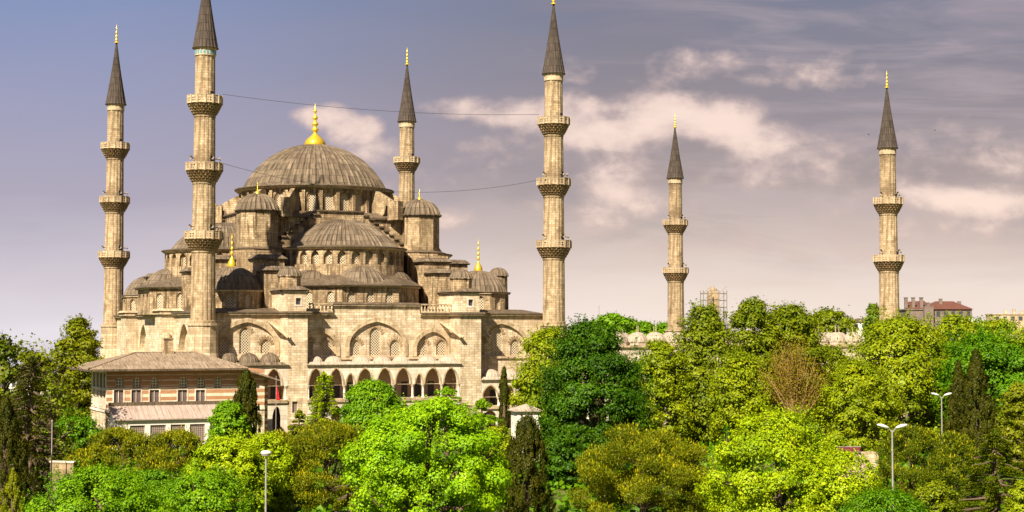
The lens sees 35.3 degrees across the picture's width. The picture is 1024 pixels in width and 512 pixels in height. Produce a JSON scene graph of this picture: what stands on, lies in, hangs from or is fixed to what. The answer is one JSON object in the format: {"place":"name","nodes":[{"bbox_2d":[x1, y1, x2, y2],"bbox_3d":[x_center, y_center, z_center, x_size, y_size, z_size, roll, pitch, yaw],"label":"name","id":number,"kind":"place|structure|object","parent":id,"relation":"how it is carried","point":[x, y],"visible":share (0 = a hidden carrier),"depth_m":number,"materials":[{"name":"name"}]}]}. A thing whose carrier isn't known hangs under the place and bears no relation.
{"place":"outdoors","nodes":[
{"label":"outdoors","id":0,"kind":"place"},
{"bbox_2d":[0,341,100,381],"bbox_3d":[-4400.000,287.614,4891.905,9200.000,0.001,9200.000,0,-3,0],"label":"sea","id":1,"kind":"structure","parent":0,"point":[45,345],"depth_m":6213.93,"materials":[{"name":"grey liquid"}]},
{"bbox_2d":[0,0,1023,340],"label":"sky","id":2,"kind":"structure","parent":0,"point":[775,105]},
{"bbox_2d":[8,396,1017,511],"bbox_3d":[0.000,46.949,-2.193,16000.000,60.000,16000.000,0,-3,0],"label":"ground","id":3,"kind":"structure","parent":0,"point":[561,491],"depth_m":198.07,"materials":[{"name":"green plant"}]},
{"bbox_2d":[0,466,30,511],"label":"conifer","id":4,"kind":"object","parent":3,"relation":"on","point":[10,488],"visible":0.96,"depth_m":120.98,"materials":[{"name":"green plant"}]},
{"bbox_2d":[0,329,38,467],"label":"tree","id":5,"kind":"object","parent":3,"relation":"on","point":[8,349],"visible":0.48,"depth_m":198.73,"materials":[{"name":"green plant"}]},
{"bbox_2d":[0,392,43,510],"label":"conifer","id":6,"kind":"object","parent":3,"relation":"on","point":[11,434],"visible":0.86,"depth_m":148.90,"materials":[{"name":"green plant"}]},
{"bbox_2d":[0,356,66,497],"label":"conifer","id":7,"kind":"object","parent":3,"relation":"on","point":[32,437],"visible":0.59,"depth_m":164.01,"materials":[{"name":"green plant"}]},
{"bbox_2d":[0,333,84,446],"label":"tree","id":8,"kind":"object","parent":3,"relation":"on","point":[39,356],"visible":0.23,"depth_m":213.87,"materials":[{"name":"green plant"}]},
{"bbox_2d":[19,369,83,484],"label":"tree","id":9,"kind":"object","parent":3,"relation":"on","point":[67,451],"visible":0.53,"depth_m":174.25,"materials":[{"name":"green plant"}]},
{"bbox_2d":[49,461,76,498],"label":"wall","id":10,"kind":"structure","parent":3,"relation":"on","point":[64,465],"depth_m":157.22,"materials":[{"name":"concrete"}]},
{"bbox_2d":[37,334,96,439],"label":"tree","id":11,"kind":"object","parent":3,"relation":"on","point":[61,344],"visible":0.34,"depth_m":223.68,"materials":[{"name":"green plant"}]},
{"bbox_2d":[38,407,104,467],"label":"tree","id":12,"kind":"object","parent":3,"relation":"on","point":[86,426],"visible":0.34,"depth_m":187.77,"materials":[{"name":"green plant"}]},
{"bbox_2d":[56,313,105,417],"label":"tree","id":13,"kind":"object","parent":3,"relation":"on","point":[80,334],"visible":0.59,"depth_m":297.48,"materials":[{"name":"green plant"}]},
{"bbox_2d":[63,447,107,498],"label":"pine tree","id":14,"kind":"object","parent":3,"relation":"on","point":[83,455],"visible":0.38,"depth_m":158.43,"materials":[{"name":"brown plant"}]},
{"bbox_2d":[18,456,174,511],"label":"tree","id":15,"kind":"object","parent":3,"relation":"on","point":[74,493],"visible":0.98,"depth_m":115.79,"materials":[{"name":"green plant"}]},
{"bbox_2d":[98,26,129,357],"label":"minaret","id":16,"kind":"object","parent":3,"relation":"on","point":[114,256],"visible":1,"depth_m":327.22,"materials":[{"name":"stone"}]},
{"bbox_2d":[72,420,157,471],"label":"pine tree","id":17,"kind":"object","parent":3,"relation":"on","point":[129,439],"visible":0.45,"depth_m":169.80,"materials":[{"name":"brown plant"}]},
{"bbox_2d":[123,467,177,510],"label":"tree","id":18,"kind":"object","parent":3,"relation":"on","point":[155,474],"visible":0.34,"depth_m":128.57,"materials":[{"name":"green plant"}]},
{"bbox_2d":[129,423,206,482],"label":"pine tree","id":19,"kind":"object","parent":3,"relation":"on","point":[168,440],"visible":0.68,"depth_m":162.49,"materials":[{"name":"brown plant"}]},
{"bbox_2d":[69,333,279,449],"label":"royal pavilion","id":20,"kind":"structure","parent":3,"relation":"on","point":[152,393],"depth_m":238.03,"materials":[{"name":"stone"}]},
{"bbox_2d":[112,388,124,402],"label":"shutter window","id":21,"kind":"structure","parent":20,"relation":"in","point":[118,394],"depth_m":235.42,"materials":[{"name":"wood"}]},
{"bbox_2d":[130,388,141,401],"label":"shutter window","id":22,"kind":"structure","parent":20,"relation":"in","point":[135,394],"depth_m":236.52,"materials":[{"name":"wood"}]},
{"bbox_2d":[148,388,160,401],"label":"shutter window","id":23,"kind":"structure","parent":20,"relation":"in","point":[153,394],"depth_m":237.56,"materials":[{"name":"wood"}]},
{"bbox_2d":[150,425,165,438],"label":"gridded window","id":24,"kind":"structure","parent":20,"relation":"in","point":[154,429],"depth_m":233.59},
{"bbox_2d":[177,388,188,400],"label":"shutter window","id":25,"kind":"structure","parent":20,"relation":"in","point":[182,394],"depth_m":239.31,"materials":[{"name":"wood"}]},
{"bbox_2d":[190,424,204,442],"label":"gridded window","id":26,"kind":"structure","parent":20,"relation":"in","point":[199,429],"depth_m":236.17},
{"bbox_2d":[194,388,205,400],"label":"shutter window","id":27,"kind":"structure","parent":20,"relation":"in","point":[200,394],"depth_m":240.42,"materials":[{"name":"wood"}]},
{"bbox_2d":[184,0,223,357],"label":"minaret","id":28,"kind":"object","parent":3,"relation":"on","point":[204,240],"visible":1,"depth_m":261.57,"materials":[{"name":"stone"}]},
{"bbox_2d":[223,94,538,114],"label":"cable","id":29,"kind":"object","parent":28,"relation":"attached to","point":[395,111],"visible":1,"depth_m":277.76,"materials":[{"name":"black metal"}]},
{"bbox_2d":[149,458,260,511],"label":"tree","id":30,"kind":"object","parent":3,"relation":"on","point":[194,491],"visible":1,"depth_m":113.96,"materials":[{"name":"green plant"}]},
{"bbox_2d":[203,398,251,454],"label":"tree","id":31,"kind":"object","parent":3,"relation":"on","point":[224,417],"visible":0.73,"depth_m":196.07,"materials":[{"name":"green plant"}]},
{"bbox_2d":[185,428,279,511],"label":"tree","id":32,"kind":"object","parent":3,"relation":"on","point":[244,459],"visible":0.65,"depth_m":143.01,"materials":[{"name":"green plant"}]},
{"bbox_2d":[232,369,262,439],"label":"cypress tree","id":33,"kind":"object","parent":3,"relation":"on","point":[246,394],"visible":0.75,"depth_m":200.68,"materials":[{"name":"green plant"}]},
{"bbox_2d":[261,450,270,511],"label":"street lamp","id":34,"kind":"object","parent":3,"relation":"on","point":[265,453],"visible":1,"depth_m":111.31,"materials":[{"name":"white metal"}]},
{"bbox_2d":[242,430,300,511],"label":"tree","id":35,"kind":"object","parent":3,"relation":"on","point":[286,460],"visible":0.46,"depth_m":148.48,"materials":[{"name":"green plant"}]},
{"bbox_2d":[258,429,307,503],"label":"pine tree","id":36,"kind":"object","parent":3,"relation":"on","point":[285,434],"visible":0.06,"depth_m":158.44,"materials":[{"name":"green plant"}]},
{"bbox_2d":[287,409,307,453],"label":"cedar tree","id":37,"kind":"object","parent":3,"relation":"on","point":[298,414],"visible":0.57,"depth_m":212.97,"materials":[{"name":"green plant"}]},
{"bbox_2d":[293,371,342,447],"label":"cedar tree","id":38,"kind":"object","parent":3,"relation":"on","point":[321,409],"visible":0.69,"depth_m":220.94,"materials":[{"name":"green plant"}]},
{"bbox_2d":[272,412,365,511],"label":"pine tree","id":39,"kind":"object","parent":3,"relation":"on","point":[308,450],"visible":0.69,"depth_m":149.60,"materials":[{"name":"green plant"}]},
{"bbox_2d":[113,104,542,432],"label":"mosque","id":40,"kind":"structure","parent":3,"relation":"on","point":[342,285],"depth_m":281.42,"materials":[{"name":"stone"}]},
{"bbox_2d":[219,335,232,353],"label":"window","id":41,"kind":"structure","parent":40,"relation":"in","point":[223,345],"depth_m":265.99,"materials":[{"name":"stone"}]},
{"bbox_2d":[222,291,236,307],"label":"window","id":42,"kind":"structure","parent":40,"relation":"in","point":[229,298],"depth_m":270.84,"materials":[{"name":"stone"}]},
{"bbox_2d":[236,323,253,353],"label":"window","id":43,"kind":"structure","parent":40,"relation":"in","point":[244,335],"depth_m":267.42,"materials":[{"name":"stone"}]},
{"bbox_2d":[243,291,254,307],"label":"window","id":44,"kind":"structure","parent":40,"relation":"in","point":[248,298],"depth_m":272.16,"materials":[{"name":"stone"}]},
{"bbox_2d":[258,335,273,353],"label":"window","id":45,"kind":"structure","parent":40,"relation":"in","point":[265,344],"depth_m":268.86,"materials":[{"name":"stone"}]},
{"bbox_2d":[308,193,315,210],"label":"window","id":46,"kind":"structure","parent":40,"relation":"in","point":[312,197],"depth_m":294.85,"materials":[{"name":"stone"}]},
{"bbox_2d":[319,336,334,354],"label":"window","id":47,"kind":"structure","parent":40,"relation":"in","point":[326,346],"depth_m":273.23,"materials":[{"name":"stone"}]},
{"bbox_2d":[325,193,332,209],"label":"window","id":48,"kind":"structure","parent":40,"relation":"in","point":[328,198],"depth_m":295.50,"materials":[{"name":"stone"}]},
{"bbox_2d":[350,336,363,355],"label":"window","id":49,"kind":"structure","parent":40,"relation":"in","point":[355,346],"depth_m":275.37,"materials":[{"name":"stone"}]},
{"bbox_2d":[367,324,383,355],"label":"window","id":50,"kind":"structure","parent":40,"relation":"in","point":[374,346],"depth_m":276.86,"materials":[{"name":"stone"}]},
{"bbox_2d":[387,336,402,355],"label":"window","id":51,"kind":"structure","parent":40,"relation":"in","point":[394,345],"depth_m":278.28,"materials":[{"name":"stone"}]},
{"bbox_2d":[418,336,430,354],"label":"window","id":52,"kind":"structure","parent":40,"relation":"in","point":[422,347],"depth_m":280.46,"materials":[{"name":"stone"}]},
{"bbox_2d":[433,336,447,354],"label":"window","id":53,"kind":"structure","parent":40,"relation":"in","point":[440,346],"depth_m":281.83,"materials":[{"name":"stone"}]},
{"bbox_2d":[489,325,504,354],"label":"window","id":54,"kind":"structure","parent":40,"relation":"in","point":[496,334],"depth_m":286.27,"materials":[{"name":"stone"}]},
{"bbox_2d":[508,336,521,354],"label":"window","id":55,"kind":"structure","parent":40,"relation":"in","point":[513,349],"depth_m":287.67,"materials":[{"name":"stone"}]},
{"bbox_2d":[331,469,364,511],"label":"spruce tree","id":56,"kind":"object","parent":3,"relation":"on","point":[341,502],"visible":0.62,"depth_m":127.08,"materials":[{"name":"green plant"}]},
{"bbox_2d":[338,376,409,435],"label":"tree","id":57,"kind":"object","parent":3,"relation":"on","point":[362,396],"visible":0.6,"depth_m":203.29,"materials":[{"name":"green plant"}]},
{"bbox_2d":[357,435,424,511],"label":"tree","id":58,"kind":"object","parent":3,"relation":"on","point":[374,484],"visible":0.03,"depth_m":135.93,"materials":[{"name":"green plant"}]},
{"bbox_2d":[393,51,419,201],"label":"minaret","id":59,"kind":"object","parent":3,"relation":"on","point":[405,163],"visible":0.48,"depth_m":355.13,"materials":[{"name":"stone"}]},
{"bbox_2d":[328,386,521,511],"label":"tree","id":60,"kind":"object","parent":3,"relation":"on","point":[382,458],"visible":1,"depth_m":122.86,"materials":[{"name":"green plant"}]},
{"bbox_2d":[430,386,476,458],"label":"cedar tree","id":61,"kind":"object","parent":3,"relation":"on","point":[447,390],"visible":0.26,"depth_m":215.00,"materials":[{"name":"green plant"}]},
{"bbox_2d":[472,398,509,438],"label":"cedar tree","id":62,"kind":"object","parent":3,"relation":"on","point":[481,404],"visible":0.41,"depth_m":212.85,"materials":[{"name":"green plant"}]},
{"bbox_2d":[475,424,511,492],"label":"tree","id":63,"kind":"object","parent":3,"relation":"on","point":[502,430],"visible":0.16,"depth_m":163.62,"materials":[{"name":"green plant"}]},
{"bbox_2d":[498,366,509,433],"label":"cypress tree","id":64,"kind":"object","parent":3,"relation":"on","point":[504,401],"visible":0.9,"depth_m":220.09,"materials":[{"name":"green plant"}]},
{"bbox_2d":[8,428,1023,511],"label":"ground cover","id":65,"kind":"object","parent":3,"relation":"on","point":[564,502],"visible":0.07,"depth_m":170.79,"materials":[{"name":"green plant"}]},
{"bbox_2d":[507,404,542,460],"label":"kiosk","id":66,"kind":"object","parent":3,"relation":"on","point":[517,412],"visible":0.26,"depth_m":210.04,"materials":[{"name":"white paint"}]},
{"bbox_2d":[498,412,554,511],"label":"cypress tree","id":67,"kind":"object","parent":3,"relation":"on","point":[527,432],"visible":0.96,"depth_m":136.46,"materials":[{"name":"green plant"}]},
{"bbox_2d":[508,319,582,440],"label":"tree","id":68,"kind":"object","parent":3,"relation":"on","point":[536,346],"visible":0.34,"depth_m":233.47,"materials":[{"name":"green plant"}]},
{"bbox_2d":[536,0,571,358],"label":"minaret","id":69,"kind":"object","parent":3,"relation":"on","point":[553,246],"visible":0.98,"depth_m":288.13,"materials":[{"name":"stone"}]},
{"bbox_2d":[537,423,599,488],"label":"tree","id":70,"kind":"object","parent":3,"relation":"on","point":[559,466],"visible":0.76,"depth_m":172.77,"materials":[{"name":"green plant"}]},
{"bbox_2d":[525,313,662,470],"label":"tree","id":71,"kind":"object","parent":3,"relation":"on","point":[581,345],"visible":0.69,"depth_m":188.33,"materials":[{"name":"green plant"}]},
{"bbox_2d":[590,311,643,334],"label":"tree","id":72,"kind":"object","parent":3,"relation":"on","point":[632,324],"visible":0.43,"depth_m":416.27,"materials":[{"name":"green plant"}]},
{"bbox_2d":[558,414,732,511],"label":"pine tree","id":73,"kind":"object","parent":3,"relation":"on","point":[634,485],"visible":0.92,"depth_m":136.76,"materials":[{"name":"green plant"}]},
{"bbox_2d":[634,320,662,335],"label":"tree","id":74,"kind":"object","parent":3,"relation":"on","point":[647,328],"visible":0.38,"depth_m":427.61,"materials":[{"name":"green plant"}]},
{"bbox_2d":[630,334,708,446],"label":"tree","id":75,"kind":"object","parent":3,"relation":"on","point":[664,365],"visible":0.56,"depth_m":233.08,"materials":[{"name":"green plant"}]},
{"bbox_2d":[662,116,688,332],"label":"minaret","id":76,"kind":"object","parent":3,"relation":"on","point":[675,272],"visible":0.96,"depth_m":381.06,"materials":[{"name":"stone"}]},
{"bbox_2d":[665,298,744,444],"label":"tree","id":77,"kind":"object","parent":3,"relation":"on","point":[704,332],"visible":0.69,"depth_m":236.69,"materials":[{"name":"green plant"}]},
{"bbox_2d":[707,286,718,319],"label":"stone pillar","id":78,"kind":"structure","parent":3,"relation":"on","point":[714,296],"depth_m":468.40,"materials":[{"name":"stone"}]},
{"bbox_2d":[700,286,726,327],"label":"scaffolding","id":79,"kind":"object","parent":3,"relation":"on","point":[718,293],"visible":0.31,"depth_m":466.55,"materials":[{"name":"grey metal"}]},
{"bbox_2d":[568,324,866,424],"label":"wall","id":80,"kind":"structure","parent":3,"relation":"on","point":[842,337],"depth_m":304.17,"materials":[{"name":"stone"}]},
{"bbox_2d":[713,423,735,450],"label":"tree","id":81,"kind":"object","parent":3,"relation":"on","point":[728,427],"visible":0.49,"depth_m":213.94,"materials":[{"name":"green plant"}]},
{"bbox_2d":[702,347,773,443],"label":"tree","id":82,"kind":"object","parent":3,"relation":"on","point":[731,399],"visible":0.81,"depth_m":222.53,"materials":[{"name":"green plant"}]},
{"bbox_2d":[725,295,794,413],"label":"tree","id":83,"kind":"object","parent":3,"relation":"on","point":[750,313],"visible":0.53,"depth_m":252.93,"materials":[{"name":"green plant"}]},
{"bbox_2d":[693,401,854,511],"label":"tree","id":84,"kind":"object","parent":3,"relation":"on","point":[755,435],"visible":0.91,"depth_m":127.50,"materials":[{"name":"green plant"}]},
{"bbox_2d":[751,333,834,455],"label":"tree","id":85,"kind":"object","parent":3,"relation":"on","point":[793,389],"visible":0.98,"depth_m":214.80,"materials":[{"name":"brown plant"}]},
{"bbox_2d":[757,301,835,425],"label":"tree","id":86,"kind":"object","parent":3,"relation":"on","point":[794,319],"visible":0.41,"depth_m":255.14,"materials":[{"name":"green plant"}]},
{"bbox_2d":[812,340,852,432],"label":"tree","id":87,"kind":"object","parent":3,"relation":"on","point":[837,354],"visible":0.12,"depth_m":265.70,"materials":[{"name":"green plant"}]},
{"bbox_2d":[810,305,857,334],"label":"tree","id":88,"kind":"object","parent":3,"relation":"on","point":[831,318],"visible":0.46,"depth_m":396.29,"materials":[{"name":"green plant"}]},
{"bbox_2d":[786,444,886,511],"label":"tree","id":89,"kind":"object","parent":3,"relation":"on","point":[840,462],"visible":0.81,"depth_m":126.02,"materials":[{"name":"green plant"}]},
{"bbox_2d":[808,355,905,457],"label":"tree","id":90,"kind":"object","parent":3,"relation":"on","point":[849,383],"visible":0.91,"depth_m":211.18,"materials":[{"name":"green plant"}]},
{"bbox_2d":[843,452,878,480],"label":"garden wall","id":91,"kind":"structure","parent":3,"relation":"on","point":[871,457],"depth_m":177.17,"materials":[{"name":"stone"}]},
{"bbox_2d":[861,303,878,343],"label":"tree","id":92,"kind":"object","parent":3,"relation":"on","point":[873,308],"visible":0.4,"depth_m":428.60,"materials":[{"name":"green plant"}]},
{"bbox_2d":[834,483,931,511],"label":"tree","id":93,"kind":"object","parent":3,"relation":"on","point":[870,500],"visible":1,"depth_m":110.58,"materials":[{"name":"green plant"}]},
{"bbox_2d":[873,71,907,417],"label":"minaret","id":94,"kind":"object","parent":3,"relation":"on","point":[888,261],"visible":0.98,"depth_m":318.46,"materials":[{"name":"stone"}]},
{"bbox_2d":[876,424,907,508],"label":"street lamp","id":95,"kind":"object","parent":3,"relation":"on","point":[896,427],"visible":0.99,"depth_m":121.35,"materials":[{"name":"white metal"}]},
{"bbox_2d":[833,305,954,440],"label":"tree","id":96,"kind":"object","parent":3,"relation":"on","point":[904,338],"visible":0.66,"depth_m":241.83,"materials":[{"name":"green plant"}]},
{"bbox_2d":[868,421,966,510],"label":"tree","id":97,"kind":"object","parent":3,"relation":"on","point":[919,441],"visible":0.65,"depth_m":148.29,"materials":[{"name":"green plant"}]},
{"bbox_2d":[911,478,961,511],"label":"tree","id":98,"kind":"object","parent":3,"relation":"on","point":[932,491],"visible":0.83,"depth_m":123.54,"materials":[{"name":"green plant"}]},
{"bbox_2d":[919,428,985,508],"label":"tree","id":99,"kind":"object","parent":3,"relation":"on","point":[957,440],"visible":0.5,"depth_m":154.35,"materials":[{"name":"green plant"}]},
{"bbox_2d":[938,359,969,455],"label":"conifer","id":100,"kind":"object","parent":3,"relation":"on","point":[956,388],"visible":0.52,"depth_m":210.87,"materials":[{"name":"green plant"}]},
{"bbox_2d":[929,310,978,344],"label":"tree","id":101,"kind":"object","parent":3,"relation":"on","point":[950,320],"visible":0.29,"depth_m":342.51,"materials":[{"name":"green plant"}]},
{"bbox_2d":[927,317,1023,448],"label":"tree","id":102,"kind":"object","parent":3,"relation":"on","point":[1002,360],"visible":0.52,"depth_m":234.77,"materials":[{"name":"green plant"}]},
{"bbox_2d":[951,348,1002,458],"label":"conifer","id":103,"kind":"object","parent":3,"relation":"on","point":[982,405],"visible":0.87,"depth_m":204.44,"materials":[{"name":"green plant"}]},
{"bbox_2d":[948,428,1023,511],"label":"cedar tree","id":104,"kind":"object","parent":3,"relation":"on","point":[993,497],"visible":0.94,"depth_m":140.85,"materials":[{"name":"green plant"}]},
{"bbox_2d":[952,314,1023,410],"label":"tree","id":105,"kind":"object","parent":3,"relation":"on","point":[995,324],"visible":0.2,"depth_m":326.50,"materials":[{"name":"green plant"}]},
{"bbox_2d":[991,380,1023,475],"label":"tree","id":106,"kind":"object","parent":3,"relation":"on","point":[1012,401],"visible":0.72,"depth_m":188.51,"materials":[{"name":"green plant"}]},
{"bbox_2d":[1002,427,1023,506],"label":"cedar tree","id":107,"kind":"object","parent":3,"relation":"on","point":[1021,445],"visible":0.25,"depth_m":151.30,"materials":[{"name":"green plant"}]},
{"bbox_2d":[1003,479,1023,511],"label":"tree","id":108,"kind":"object","parent":3,"relation":"on","point":[1014,504],"visible":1,"depth_m":116.96,"materials":[{"name":"green plant"}]},
{"bbox_2d":[899,297,975,368],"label":"apartment building","id":109,"kind":"structure","parent":0,"point":[923,308],"depth_m":501.53,"materials":[{"name":"paint"}]},
{"bbox_2d":[985,309,1023,341],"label":"flat roofed house","id":110,"kind":"structure","parent":0,"point":[1018,317],"depth_m":619.61,"materials":[{"name":"paint"}]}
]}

